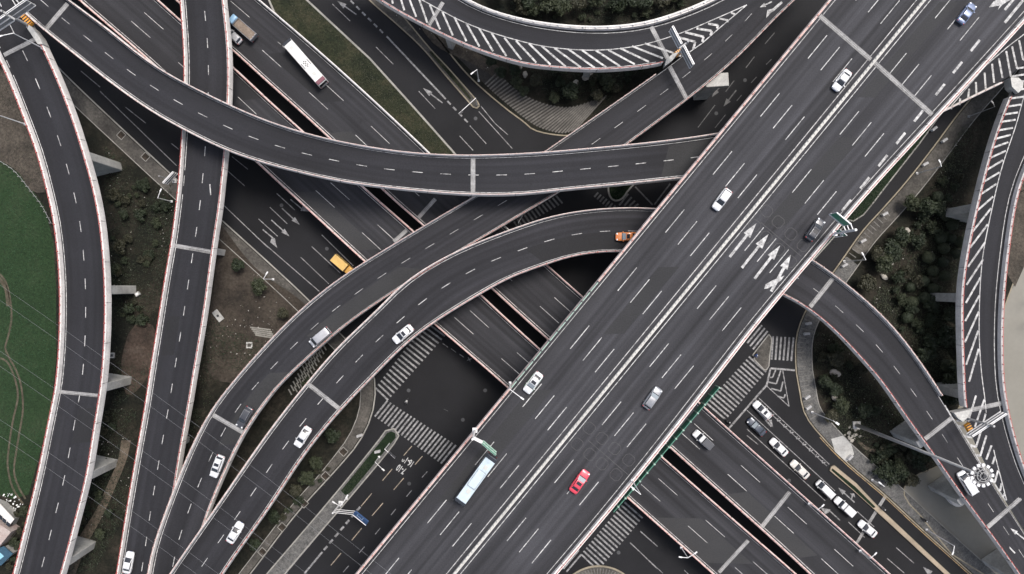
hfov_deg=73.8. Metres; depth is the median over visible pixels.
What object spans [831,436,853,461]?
concrete apron
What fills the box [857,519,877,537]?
white car
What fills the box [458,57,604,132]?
pavement
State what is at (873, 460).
bush
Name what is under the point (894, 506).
yellow edge marking
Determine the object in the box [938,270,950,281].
clipped round bush
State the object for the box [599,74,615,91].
broadleaf tree
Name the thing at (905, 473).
broadleaf tree
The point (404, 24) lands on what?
traffic island
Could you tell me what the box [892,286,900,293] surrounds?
bush
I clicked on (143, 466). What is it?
power line
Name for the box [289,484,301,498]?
broadleaf tree
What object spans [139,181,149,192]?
bush
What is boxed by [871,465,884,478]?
bush
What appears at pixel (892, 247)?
broadleaf tree
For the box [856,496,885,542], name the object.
joint strip
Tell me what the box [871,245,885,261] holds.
broadleaf tree
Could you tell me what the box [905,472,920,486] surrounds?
broadleaf tree
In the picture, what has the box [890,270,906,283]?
bush
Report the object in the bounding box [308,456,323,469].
broadleaf tree
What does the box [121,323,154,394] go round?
bare patch
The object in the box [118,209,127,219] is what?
bush
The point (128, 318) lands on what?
bush
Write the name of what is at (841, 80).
white car
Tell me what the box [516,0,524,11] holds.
bush
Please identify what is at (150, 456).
power line
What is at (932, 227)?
bush
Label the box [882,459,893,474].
bush
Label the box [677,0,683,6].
bush
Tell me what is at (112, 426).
bush
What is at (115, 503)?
ground cover
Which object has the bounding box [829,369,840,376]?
rock
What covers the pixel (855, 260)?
street lamp
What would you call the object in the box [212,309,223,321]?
concrete slab
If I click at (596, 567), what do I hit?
corner pavement
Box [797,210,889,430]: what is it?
paving ribs
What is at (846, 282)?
kerb edging
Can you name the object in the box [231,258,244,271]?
broadleaf tree
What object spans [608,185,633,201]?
traffic island
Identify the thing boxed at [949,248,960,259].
clipped round bush
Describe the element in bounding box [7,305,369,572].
power line
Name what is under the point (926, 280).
clipped round bush
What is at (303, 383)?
bush
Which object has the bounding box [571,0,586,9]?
broadleaf tree
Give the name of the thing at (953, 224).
clipped round bush
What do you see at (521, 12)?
bush
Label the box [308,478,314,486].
bush
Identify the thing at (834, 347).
bush
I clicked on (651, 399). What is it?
grey car
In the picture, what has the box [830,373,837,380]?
bush
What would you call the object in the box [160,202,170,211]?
bush
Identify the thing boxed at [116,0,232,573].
straight ramp bridge
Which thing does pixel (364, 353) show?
curved ramp bridge
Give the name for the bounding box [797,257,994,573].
pavement
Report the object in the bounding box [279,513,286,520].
bush
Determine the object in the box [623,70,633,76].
broadleaf tree
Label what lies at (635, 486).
street lamp
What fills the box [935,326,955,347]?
bush
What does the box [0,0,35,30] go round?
sign gantry
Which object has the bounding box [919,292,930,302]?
clipped round bush
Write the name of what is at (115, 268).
bush
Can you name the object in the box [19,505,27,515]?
bush
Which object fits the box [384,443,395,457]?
traffic light
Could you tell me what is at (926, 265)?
ground cover
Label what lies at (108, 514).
broadleaf tree
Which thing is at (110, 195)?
bush
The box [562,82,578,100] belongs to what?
broadleaf tree
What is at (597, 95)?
broadleaf tree
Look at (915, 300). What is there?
clipped round bush
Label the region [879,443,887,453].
bush
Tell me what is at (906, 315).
clipped round bush
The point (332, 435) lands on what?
broadleaf tree
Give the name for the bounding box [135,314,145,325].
bush
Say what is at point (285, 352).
long curved ramp bridge
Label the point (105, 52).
wide curved ramp bridge
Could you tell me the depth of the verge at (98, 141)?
164.85 m
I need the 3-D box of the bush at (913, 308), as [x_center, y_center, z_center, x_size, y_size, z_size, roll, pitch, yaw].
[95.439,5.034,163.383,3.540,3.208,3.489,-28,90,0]
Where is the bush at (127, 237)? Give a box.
[123,234,132,242]
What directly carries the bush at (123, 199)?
on the verge at (98, 141)
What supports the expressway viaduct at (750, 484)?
on the road
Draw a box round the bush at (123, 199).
[120,195,129,203]
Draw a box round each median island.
[266,428,398,573]
[829,465,949,573]
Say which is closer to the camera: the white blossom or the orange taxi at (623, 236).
the orange taxi at (623, 236)
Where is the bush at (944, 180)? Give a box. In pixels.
[938,176,948,184]
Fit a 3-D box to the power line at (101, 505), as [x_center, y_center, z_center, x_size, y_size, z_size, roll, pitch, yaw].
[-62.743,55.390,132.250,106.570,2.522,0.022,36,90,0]
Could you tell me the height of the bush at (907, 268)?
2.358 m
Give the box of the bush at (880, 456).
[874,449,888,461]
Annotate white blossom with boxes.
[3,493,22,508]
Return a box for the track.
[0,273,25,503]
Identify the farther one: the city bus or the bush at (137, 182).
the bush at (137, 182)
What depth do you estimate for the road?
165.00 m
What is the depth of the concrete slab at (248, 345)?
164.55 m
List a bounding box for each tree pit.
[116,130,125,139]
[141,152,150,161]
[257,547,266,556]
[277,522,286,531]
[300,499,308,507]
[321,471,329,480]
[339,447,347,456]
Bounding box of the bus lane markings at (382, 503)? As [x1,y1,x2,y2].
[331,446,422,564]
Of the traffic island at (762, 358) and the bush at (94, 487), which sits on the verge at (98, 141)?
the bush at (94, 487)
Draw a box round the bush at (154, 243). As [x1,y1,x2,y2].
[151,239,157,246]
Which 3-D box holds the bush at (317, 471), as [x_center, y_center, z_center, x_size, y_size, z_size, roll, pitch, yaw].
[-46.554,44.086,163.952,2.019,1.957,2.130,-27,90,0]
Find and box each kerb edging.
[74,105,360,573]
[811,69,1017,573]
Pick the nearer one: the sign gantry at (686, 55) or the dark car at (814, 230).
the dark car at (814, 230)
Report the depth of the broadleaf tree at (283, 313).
161.93 m
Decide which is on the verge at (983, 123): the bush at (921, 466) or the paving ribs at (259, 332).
the bush at (921, 466)
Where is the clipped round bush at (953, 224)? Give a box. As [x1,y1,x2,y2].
[946,219,958,230]
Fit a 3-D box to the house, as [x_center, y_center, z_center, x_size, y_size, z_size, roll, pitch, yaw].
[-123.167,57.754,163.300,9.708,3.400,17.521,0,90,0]
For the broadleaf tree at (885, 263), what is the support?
on the verge at (983, 123)
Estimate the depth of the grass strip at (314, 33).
164.85 m
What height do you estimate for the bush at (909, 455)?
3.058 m
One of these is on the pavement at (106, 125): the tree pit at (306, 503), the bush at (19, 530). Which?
the tree pit at (306, 503)
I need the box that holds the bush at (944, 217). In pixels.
[939,212,953,220]
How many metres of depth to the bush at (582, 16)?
163.48 m
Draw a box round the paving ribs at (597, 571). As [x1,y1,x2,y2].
[579,569,618,573]
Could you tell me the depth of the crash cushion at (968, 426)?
152.37 m
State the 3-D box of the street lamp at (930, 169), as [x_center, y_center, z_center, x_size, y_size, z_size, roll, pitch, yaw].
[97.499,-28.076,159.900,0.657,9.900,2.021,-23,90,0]
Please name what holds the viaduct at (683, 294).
on the road
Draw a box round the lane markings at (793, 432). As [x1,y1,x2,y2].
[81,0,931,573]
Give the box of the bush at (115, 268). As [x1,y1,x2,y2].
[110,262,120,274]
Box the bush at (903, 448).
[899,445,906,450]
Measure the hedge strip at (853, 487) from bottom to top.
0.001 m
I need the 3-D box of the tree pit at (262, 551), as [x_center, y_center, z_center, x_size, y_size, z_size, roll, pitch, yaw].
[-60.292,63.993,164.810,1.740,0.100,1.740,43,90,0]
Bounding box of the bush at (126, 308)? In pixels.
[122,303,134,313]
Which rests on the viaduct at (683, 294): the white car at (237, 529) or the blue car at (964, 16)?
the blue car at (964, 16)
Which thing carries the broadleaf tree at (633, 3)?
on the bank at (538, 93)
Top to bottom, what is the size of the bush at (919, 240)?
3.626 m
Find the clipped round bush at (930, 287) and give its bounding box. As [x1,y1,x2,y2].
[927,283,938,292]
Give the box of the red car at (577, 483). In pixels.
[569,469,589,493]
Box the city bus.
[452,451,496,507]
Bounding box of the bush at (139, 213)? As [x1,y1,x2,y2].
[132,208,146,221]
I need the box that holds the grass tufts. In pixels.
[290,0,449,153]
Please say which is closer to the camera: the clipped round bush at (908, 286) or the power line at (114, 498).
the power line at (114, 498)
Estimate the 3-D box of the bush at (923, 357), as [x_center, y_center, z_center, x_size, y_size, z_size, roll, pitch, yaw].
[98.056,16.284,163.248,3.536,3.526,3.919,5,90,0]
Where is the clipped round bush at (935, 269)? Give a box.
[927,265,939,275]
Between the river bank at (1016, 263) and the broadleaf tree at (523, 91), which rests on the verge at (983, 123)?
the river bank at (1016, 263)
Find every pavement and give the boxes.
[61,73,373,573]
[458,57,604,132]
[573,565,624,573]
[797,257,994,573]
[852,71,1015,256]
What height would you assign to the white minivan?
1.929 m
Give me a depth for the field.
164.84 m
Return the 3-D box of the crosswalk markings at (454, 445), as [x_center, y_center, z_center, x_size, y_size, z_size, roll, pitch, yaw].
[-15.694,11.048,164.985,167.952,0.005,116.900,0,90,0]
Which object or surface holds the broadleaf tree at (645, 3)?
on the bank at (538, 93)
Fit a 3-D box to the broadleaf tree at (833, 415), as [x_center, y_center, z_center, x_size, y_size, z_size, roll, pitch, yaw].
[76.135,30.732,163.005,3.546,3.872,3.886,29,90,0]
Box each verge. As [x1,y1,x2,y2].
[0,64,375,573]
[795,69,1019,573]
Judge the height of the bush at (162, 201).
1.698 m
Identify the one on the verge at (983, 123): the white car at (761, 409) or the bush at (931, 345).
the bush at (931, 345)
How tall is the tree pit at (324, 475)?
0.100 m
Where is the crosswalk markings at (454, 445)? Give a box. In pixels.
[100,91,793,571]
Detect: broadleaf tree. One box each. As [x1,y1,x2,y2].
[94,528,105,540]
[104,509,112,517]
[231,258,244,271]
[248,538,261,550]
[249,277,266,295]
[268,509,280,523]
[277,307,288,318]
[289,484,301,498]
[297,470,313,485]
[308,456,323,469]
[324,428,340,442]
[485,56,496,66]
[494,66,506,77]
[508,63,521,75]
[510,75,522,88]
[518,86,528,96]
[521,0,537,8]
[538,0,555,13]
[549,91,559,103]
[550,70,565,73]
[551,0,571,16]
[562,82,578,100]
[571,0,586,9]
[588,0,604,6]
[590,89,602,101]
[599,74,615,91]
[607,0,626,12]
[611,83,620,93]
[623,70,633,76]
[625,0,638,7]
[637,0,652,8]
[655,0,671,8]
[818,374,832,387]
[824,408,838,423]
[829,382,843,396]
[832,396,849,414]
[857,274,877,291]
[857,403,873,418]
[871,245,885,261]
[875,253,893,274]
[883,238,900,256]
[892,458,907,474]
[893,226,909,240]
[893,466,909,478]
[902,194,920,211]
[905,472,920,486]
[911,445,922,454]
[917,197,937,214]
[917,449,930,462]
[940,394,956,405]
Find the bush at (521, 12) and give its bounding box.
[515,3,527,14]
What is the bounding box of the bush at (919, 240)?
[909,231,926,249]
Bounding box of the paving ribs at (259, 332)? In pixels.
[250,327,326,394]
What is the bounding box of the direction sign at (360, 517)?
[332,501,368,525]
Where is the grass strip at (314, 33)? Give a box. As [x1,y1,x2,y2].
[268,0,455,153]
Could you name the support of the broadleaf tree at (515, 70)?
on the bank at (538, 93)
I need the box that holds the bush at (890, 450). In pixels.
[882,442,897,456]
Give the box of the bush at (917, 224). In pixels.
[913,221,921,228]
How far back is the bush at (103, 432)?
163.48 m
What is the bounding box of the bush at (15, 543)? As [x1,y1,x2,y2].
[9,537,20,549]
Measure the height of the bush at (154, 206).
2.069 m
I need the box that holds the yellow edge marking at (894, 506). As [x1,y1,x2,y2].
[820,437,968,573]
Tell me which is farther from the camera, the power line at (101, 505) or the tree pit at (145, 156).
the tree pit at (145, 156)
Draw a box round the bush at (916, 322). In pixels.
[911,317,923,328]
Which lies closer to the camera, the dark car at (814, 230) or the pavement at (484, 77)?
the dark car at (814, 230)
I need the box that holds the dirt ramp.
[421,27,498,78]
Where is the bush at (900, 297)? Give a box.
[896,292,908,305]
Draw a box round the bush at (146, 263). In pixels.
[143,259,149,266]
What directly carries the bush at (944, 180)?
on the verge at (983, 123)
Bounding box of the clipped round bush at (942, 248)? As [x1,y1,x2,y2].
[937,243,949,253]
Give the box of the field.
[0,162,55,498]
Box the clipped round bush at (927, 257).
[921,251,934,263]
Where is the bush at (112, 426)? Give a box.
[108,422,115,431]
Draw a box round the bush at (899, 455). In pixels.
[892,452,904,463]
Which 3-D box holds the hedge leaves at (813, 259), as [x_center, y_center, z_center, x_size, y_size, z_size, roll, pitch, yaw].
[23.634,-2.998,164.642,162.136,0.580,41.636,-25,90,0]
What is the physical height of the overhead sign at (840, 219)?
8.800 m
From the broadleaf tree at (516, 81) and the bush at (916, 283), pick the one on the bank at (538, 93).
the broadleaf tree at (516, 81)
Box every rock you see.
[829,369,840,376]
[880,274,887,279]
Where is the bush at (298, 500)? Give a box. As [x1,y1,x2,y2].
[293,496,304,505]
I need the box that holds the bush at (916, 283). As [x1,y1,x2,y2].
[911,275,924,288]
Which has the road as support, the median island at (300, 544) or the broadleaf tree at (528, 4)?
the median island at (300, 544)
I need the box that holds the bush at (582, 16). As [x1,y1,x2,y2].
[578,13,586,20]
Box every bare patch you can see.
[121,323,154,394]
[206,225,305,382]
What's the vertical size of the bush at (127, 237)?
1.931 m
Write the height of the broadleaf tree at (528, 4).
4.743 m
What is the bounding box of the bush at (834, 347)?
[829,342,843,353]
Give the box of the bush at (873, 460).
[869,455,877,463]
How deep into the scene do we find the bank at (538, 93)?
164.85 m
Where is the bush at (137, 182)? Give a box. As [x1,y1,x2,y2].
[134,180,142,189]
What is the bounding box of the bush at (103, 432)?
[100,426,107,435]
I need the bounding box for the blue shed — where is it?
[0,545,17,564]
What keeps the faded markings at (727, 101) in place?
on the road
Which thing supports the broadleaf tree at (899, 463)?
on the verge at (983, 123)
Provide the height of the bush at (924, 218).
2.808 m
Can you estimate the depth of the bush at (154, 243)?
163.64 m
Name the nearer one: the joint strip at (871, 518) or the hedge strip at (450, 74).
the hedge strip at (450, 74)
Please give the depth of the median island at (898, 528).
164.62 m
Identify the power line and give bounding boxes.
[0,285,387,571]
[0,351,306,573]
[0,436,194,572]
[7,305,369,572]
[10,373,284,571]
[17,431,216,572]
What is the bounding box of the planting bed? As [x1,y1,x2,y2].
[814,115,940,259]
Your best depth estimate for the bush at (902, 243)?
162.26 m
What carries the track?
on the field
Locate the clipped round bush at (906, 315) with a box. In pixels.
[901,311,913,322]
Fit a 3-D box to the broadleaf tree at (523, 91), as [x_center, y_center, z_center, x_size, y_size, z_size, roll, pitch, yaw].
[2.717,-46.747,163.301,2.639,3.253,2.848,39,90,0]
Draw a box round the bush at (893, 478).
[882,471,899,487]
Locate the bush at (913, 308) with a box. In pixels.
[904,300,920,313]
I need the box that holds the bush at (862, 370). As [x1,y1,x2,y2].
[858,362,868,373]
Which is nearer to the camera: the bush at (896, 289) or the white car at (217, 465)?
the white car at (217, 465)
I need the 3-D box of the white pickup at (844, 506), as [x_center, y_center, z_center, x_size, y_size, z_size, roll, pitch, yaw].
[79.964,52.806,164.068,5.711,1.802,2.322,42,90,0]
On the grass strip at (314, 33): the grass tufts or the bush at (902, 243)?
the grass tufts
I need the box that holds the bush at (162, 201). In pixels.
[158,197,165,203]
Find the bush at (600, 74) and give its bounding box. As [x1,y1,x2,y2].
[598,72,606,79]
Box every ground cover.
[69,147,265,571]
[511,0,686,100]
[812,127,976,471]
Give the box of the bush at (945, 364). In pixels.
[939,359,951,371]
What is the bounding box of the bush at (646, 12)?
[641,7,651,17]
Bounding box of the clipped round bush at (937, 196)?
[931,191,943,201]
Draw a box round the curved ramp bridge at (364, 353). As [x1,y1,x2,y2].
[170,207,1023,573]
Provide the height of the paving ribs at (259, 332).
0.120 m
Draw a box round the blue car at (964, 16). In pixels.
[956,2,976,25]
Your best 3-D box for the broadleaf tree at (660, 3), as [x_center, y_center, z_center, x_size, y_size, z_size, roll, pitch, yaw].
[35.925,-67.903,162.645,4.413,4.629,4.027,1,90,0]
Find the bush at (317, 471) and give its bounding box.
[315,467,322,474]
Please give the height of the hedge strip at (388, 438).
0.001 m
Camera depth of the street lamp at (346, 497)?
158.74 m
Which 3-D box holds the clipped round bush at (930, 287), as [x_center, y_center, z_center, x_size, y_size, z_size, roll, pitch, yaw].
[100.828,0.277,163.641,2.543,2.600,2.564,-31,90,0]
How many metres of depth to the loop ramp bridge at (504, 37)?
153.01 m
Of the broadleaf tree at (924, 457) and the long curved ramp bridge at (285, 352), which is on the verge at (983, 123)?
the broadleaf tree at (924, 457)
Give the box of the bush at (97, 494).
[93,489,102,500]
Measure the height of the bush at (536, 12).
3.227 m
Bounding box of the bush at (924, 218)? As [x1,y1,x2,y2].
[916,211,929,223]
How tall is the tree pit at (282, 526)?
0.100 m
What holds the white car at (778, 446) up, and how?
on the road
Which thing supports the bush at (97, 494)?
on the verge at (98, 141)
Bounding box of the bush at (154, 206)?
[149,201,160,211]
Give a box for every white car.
[122,550,135,573]
[210,454,224,477]
[226,520,244,543]
[294,425,311,447]
[392,324,413,343]
[711,188,732,211]
[751,400,772,419]
[768,437,788,456]
[831,69,851,92]
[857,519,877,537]
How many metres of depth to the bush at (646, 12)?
163.33 m
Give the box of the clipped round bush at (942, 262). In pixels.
[937,256,948,266]
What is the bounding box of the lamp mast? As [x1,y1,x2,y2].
[852,421,993,487]
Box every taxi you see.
[523,371,542,393]
[615,231,635,241]
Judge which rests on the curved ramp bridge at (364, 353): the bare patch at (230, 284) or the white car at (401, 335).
the white car at (401, 335)
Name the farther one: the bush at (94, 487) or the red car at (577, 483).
the bush at (94, 487)
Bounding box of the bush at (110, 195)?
[106,188,120,200]
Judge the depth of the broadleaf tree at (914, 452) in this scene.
162.05 m
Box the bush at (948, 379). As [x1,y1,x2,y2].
[941,372,956,383]
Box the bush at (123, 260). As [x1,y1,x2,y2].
[120,257,127,263]
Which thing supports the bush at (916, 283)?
on the verge at (983, 123)
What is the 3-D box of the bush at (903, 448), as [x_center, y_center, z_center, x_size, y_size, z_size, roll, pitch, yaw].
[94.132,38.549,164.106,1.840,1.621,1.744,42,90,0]
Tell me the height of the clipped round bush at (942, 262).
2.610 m
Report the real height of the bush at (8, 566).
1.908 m
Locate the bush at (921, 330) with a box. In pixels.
[916,327,924,333]
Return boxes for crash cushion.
[21,14,33,25]
[963,422,972,431]
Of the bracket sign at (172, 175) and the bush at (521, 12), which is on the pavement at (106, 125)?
the bracket sign at (172, 175)
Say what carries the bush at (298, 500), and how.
on the verge at (98, 141)
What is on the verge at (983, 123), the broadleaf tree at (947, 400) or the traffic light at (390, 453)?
the broadleaf tree at (947, 400)
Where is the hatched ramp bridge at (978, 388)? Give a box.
[930,64,1023,530]
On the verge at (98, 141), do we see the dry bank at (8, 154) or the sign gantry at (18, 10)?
the dry bank at (8, 154)
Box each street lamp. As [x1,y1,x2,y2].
[0,33,41,48]
[332,494,347,506]
[631,479,640,494]
[679,546,696,557]
[811,411,838,424]
[843,252,865,261]
[916,159,941,173]
[925,529,954,554]
[967,100,994,117]
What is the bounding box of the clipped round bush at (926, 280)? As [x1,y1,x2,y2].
[918,275,929,286]
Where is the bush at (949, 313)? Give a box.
[942,305,955,322]
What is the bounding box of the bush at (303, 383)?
[301,376,310,386]
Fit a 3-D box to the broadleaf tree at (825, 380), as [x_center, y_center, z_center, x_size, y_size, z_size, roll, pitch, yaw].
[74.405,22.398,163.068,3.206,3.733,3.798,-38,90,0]
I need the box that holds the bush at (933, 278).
[928,275,938,282]
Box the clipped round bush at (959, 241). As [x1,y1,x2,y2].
[954,236,963,247]
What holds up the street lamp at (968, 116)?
on the pavement at (914, 185)
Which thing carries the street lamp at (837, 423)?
on the pavement at (858, 461)
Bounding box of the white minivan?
[956,470,979,495]
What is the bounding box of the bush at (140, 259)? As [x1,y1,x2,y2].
[136,255,144,263]
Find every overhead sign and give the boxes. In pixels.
[471,428,496,455]
[829,212,856,235]
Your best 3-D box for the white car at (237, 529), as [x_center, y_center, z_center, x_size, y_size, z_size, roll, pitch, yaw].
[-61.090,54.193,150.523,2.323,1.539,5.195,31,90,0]
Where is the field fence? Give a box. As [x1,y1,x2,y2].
[0,161,52,223]
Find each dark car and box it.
[236,405,253,428]
[746,417,765,436]
[804,217,824,241]
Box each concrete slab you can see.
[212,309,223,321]
[246,342,252,347]
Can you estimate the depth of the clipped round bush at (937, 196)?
162.73 m
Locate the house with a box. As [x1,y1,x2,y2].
[0,499,20,546]
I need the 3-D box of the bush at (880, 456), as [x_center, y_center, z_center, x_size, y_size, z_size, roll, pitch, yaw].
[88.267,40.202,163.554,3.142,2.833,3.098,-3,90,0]
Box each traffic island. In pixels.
[369,0,479,108]
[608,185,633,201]
[752,334,771,369]
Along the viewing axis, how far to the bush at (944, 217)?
162.95 m
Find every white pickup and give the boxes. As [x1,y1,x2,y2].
[692,430,713,450]
[833,496,856,517]
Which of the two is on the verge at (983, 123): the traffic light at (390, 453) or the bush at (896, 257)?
the bush at (896, 257)
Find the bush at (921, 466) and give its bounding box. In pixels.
[912,456,929,472]
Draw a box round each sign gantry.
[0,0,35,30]
[669,26,694,68]
[965,411,1006,436]
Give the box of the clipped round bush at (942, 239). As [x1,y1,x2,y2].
[934,233,945,243]
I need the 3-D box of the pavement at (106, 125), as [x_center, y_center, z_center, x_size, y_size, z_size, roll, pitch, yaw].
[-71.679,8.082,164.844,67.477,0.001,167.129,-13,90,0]
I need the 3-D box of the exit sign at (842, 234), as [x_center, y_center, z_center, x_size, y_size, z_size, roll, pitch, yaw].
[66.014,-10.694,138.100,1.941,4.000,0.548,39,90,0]
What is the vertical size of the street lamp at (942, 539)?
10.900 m
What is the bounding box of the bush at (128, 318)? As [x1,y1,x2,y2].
[126,315,132,321]
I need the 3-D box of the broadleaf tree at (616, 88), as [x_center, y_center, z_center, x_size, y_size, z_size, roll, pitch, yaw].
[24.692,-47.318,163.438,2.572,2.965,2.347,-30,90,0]
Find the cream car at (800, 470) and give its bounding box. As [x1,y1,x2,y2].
[789,459,809,479]
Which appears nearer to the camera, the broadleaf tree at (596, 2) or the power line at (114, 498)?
the power line at (114, 498)
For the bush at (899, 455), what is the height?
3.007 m
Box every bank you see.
[0,69,44,192]
[434,0,704,135]
[1007,181,1023,285]
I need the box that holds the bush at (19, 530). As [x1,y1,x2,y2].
[16,527,22,534]
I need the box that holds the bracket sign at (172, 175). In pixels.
[159,171,177,184]
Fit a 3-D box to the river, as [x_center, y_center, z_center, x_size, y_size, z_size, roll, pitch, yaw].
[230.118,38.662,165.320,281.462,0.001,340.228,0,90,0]
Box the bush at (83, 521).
[80,515,86,524]
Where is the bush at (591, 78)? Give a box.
[588,74,596,82]
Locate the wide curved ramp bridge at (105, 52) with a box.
[12,0,1023,196]
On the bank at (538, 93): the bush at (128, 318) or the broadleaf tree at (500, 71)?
the broadleaf tree at (500, 71)
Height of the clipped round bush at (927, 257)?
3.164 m
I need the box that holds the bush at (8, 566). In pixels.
[5,562,13,569]
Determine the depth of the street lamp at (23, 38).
142.01 m
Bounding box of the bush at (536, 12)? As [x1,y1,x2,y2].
[526,4,540,16]
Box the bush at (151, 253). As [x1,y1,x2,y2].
[146,249,154,258]
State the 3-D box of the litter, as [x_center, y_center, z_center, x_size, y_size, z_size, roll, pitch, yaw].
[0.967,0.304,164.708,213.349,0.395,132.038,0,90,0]
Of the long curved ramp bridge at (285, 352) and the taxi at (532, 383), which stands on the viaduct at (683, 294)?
the taxi at (532, 383)
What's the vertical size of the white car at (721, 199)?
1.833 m
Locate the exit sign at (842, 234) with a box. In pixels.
[835,230,846,237]
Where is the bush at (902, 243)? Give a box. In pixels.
[897,234,910,247]
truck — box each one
[229,14,257,41]
[281,37,328,88]
[330,254,353,273]
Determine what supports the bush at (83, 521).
on the verge at (98, 141)
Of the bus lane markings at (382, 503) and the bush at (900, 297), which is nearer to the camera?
the bush at (900, 297)
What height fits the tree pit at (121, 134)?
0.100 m
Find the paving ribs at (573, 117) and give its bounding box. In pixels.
[485,73,606,132]
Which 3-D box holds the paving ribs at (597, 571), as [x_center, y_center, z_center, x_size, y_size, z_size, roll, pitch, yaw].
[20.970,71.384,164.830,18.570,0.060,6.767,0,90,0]
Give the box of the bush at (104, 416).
[102,414,108,422]
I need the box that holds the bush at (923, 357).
[916,347,931,362]
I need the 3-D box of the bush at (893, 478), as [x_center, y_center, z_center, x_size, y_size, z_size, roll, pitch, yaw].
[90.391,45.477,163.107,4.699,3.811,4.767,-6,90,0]
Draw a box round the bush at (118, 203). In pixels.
[114,200,120,206]
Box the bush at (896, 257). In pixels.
[892,249,902,261]
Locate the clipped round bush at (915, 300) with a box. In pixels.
[906,296,918,305]
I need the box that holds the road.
[33,0,969,573]
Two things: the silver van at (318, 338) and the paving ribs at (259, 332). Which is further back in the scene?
the paving ribs at (259, 332)
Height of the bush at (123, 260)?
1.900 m
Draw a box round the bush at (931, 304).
[923,294,941,313]
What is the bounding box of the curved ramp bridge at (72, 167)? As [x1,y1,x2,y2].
[0,0,135,573]
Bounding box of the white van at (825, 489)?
[815,479,835,499]
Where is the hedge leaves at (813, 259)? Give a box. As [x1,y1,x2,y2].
[343,141,918,493]
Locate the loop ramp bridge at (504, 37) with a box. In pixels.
[377,0,762,76]
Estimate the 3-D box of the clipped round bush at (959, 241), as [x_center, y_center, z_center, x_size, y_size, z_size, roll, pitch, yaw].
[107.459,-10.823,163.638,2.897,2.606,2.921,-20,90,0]
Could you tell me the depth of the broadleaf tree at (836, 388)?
161.61 m
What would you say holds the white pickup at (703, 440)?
on the expressway viaduct at (750, 484)
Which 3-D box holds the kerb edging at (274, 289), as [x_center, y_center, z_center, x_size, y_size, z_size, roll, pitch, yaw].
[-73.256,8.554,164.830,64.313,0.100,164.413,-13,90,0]
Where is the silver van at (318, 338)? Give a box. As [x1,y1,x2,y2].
[309,326,331,346]
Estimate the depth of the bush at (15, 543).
162.69 m
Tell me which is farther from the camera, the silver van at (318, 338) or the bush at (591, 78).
the bush at (591, 78)
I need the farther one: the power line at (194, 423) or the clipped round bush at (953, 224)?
the clipped round bush at (953, 224)
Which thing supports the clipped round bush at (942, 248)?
on the verge at (983, 123)
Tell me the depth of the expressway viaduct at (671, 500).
158.50 m
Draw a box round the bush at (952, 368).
[948,364,956,377]
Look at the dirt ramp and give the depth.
164.84 m
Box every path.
[67,440,130,573]
[859,441,905,452]
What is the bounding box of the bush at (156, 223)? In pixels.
[150,217,161,229]
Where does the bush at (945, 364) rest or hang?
on the verge at (983, 123)
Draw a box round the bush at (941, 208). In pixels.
[934,200,946,215]
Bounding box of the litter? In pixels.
[91,15,956,524]
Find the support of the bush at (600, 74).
on the bank at (538, 93)
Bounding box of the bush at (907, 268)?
[901,265,913,275]
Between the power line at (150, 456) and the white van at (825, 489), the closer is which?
the power line at (150, 456)
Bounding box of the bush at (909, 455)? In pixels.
[905,450,916,464]
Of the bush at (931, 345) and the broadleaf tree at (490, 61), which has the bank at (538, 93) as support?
the broadleaf tree at (490, 61)
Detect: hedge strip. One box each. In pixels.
[341,431,395,494]
[429,51,470,99]
[832,468,874,507]
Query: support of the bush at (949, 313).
on the verge at (983, 123)
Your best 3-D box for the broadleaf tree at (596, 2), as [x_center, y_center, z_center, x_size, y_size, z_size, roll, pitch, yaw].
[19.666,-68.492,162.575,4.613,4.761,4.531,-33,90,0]
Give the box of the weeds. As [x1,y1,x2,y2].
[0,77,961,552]
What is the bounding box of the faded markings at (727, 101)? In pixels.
[444,33,773,410]
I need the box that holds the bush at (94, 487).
[90,482,100,490]
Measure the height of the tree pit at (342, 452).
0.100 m
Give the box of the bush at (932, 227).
[926,220,939,235]
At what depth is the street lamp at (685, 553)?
151.46 m
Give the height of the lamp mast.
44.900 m
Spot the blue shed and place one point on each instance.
(7, 552)
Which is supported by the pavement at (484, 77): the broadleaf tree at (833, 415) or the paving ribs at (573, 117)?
the paving ribs at (573, 117)
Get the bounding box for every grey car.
[231,29,242,44]
[642,386,661,409]
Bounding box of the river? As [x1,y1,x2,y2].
[905,268,1023,573]
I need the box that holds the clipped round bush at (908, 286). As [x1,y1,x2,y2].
[905,282,915,291]
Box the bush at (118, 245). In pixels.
[110,239,125,253]
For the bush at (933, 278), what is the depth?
163.26 m
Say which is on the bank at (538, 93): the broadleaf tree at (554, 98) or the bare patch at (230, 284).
the broadleaf tree at (554, 98)
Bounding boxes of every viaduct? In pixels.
[79,0,796,573]
[176,0,889,573]
[355,0,1023,573]
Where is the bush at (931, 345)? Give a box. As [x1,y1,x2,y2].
[923,336,939,352]
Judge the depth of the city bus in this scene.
137.86 m
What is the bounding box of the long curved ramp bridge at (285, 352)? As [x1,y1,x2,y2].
[147,0,794,573]

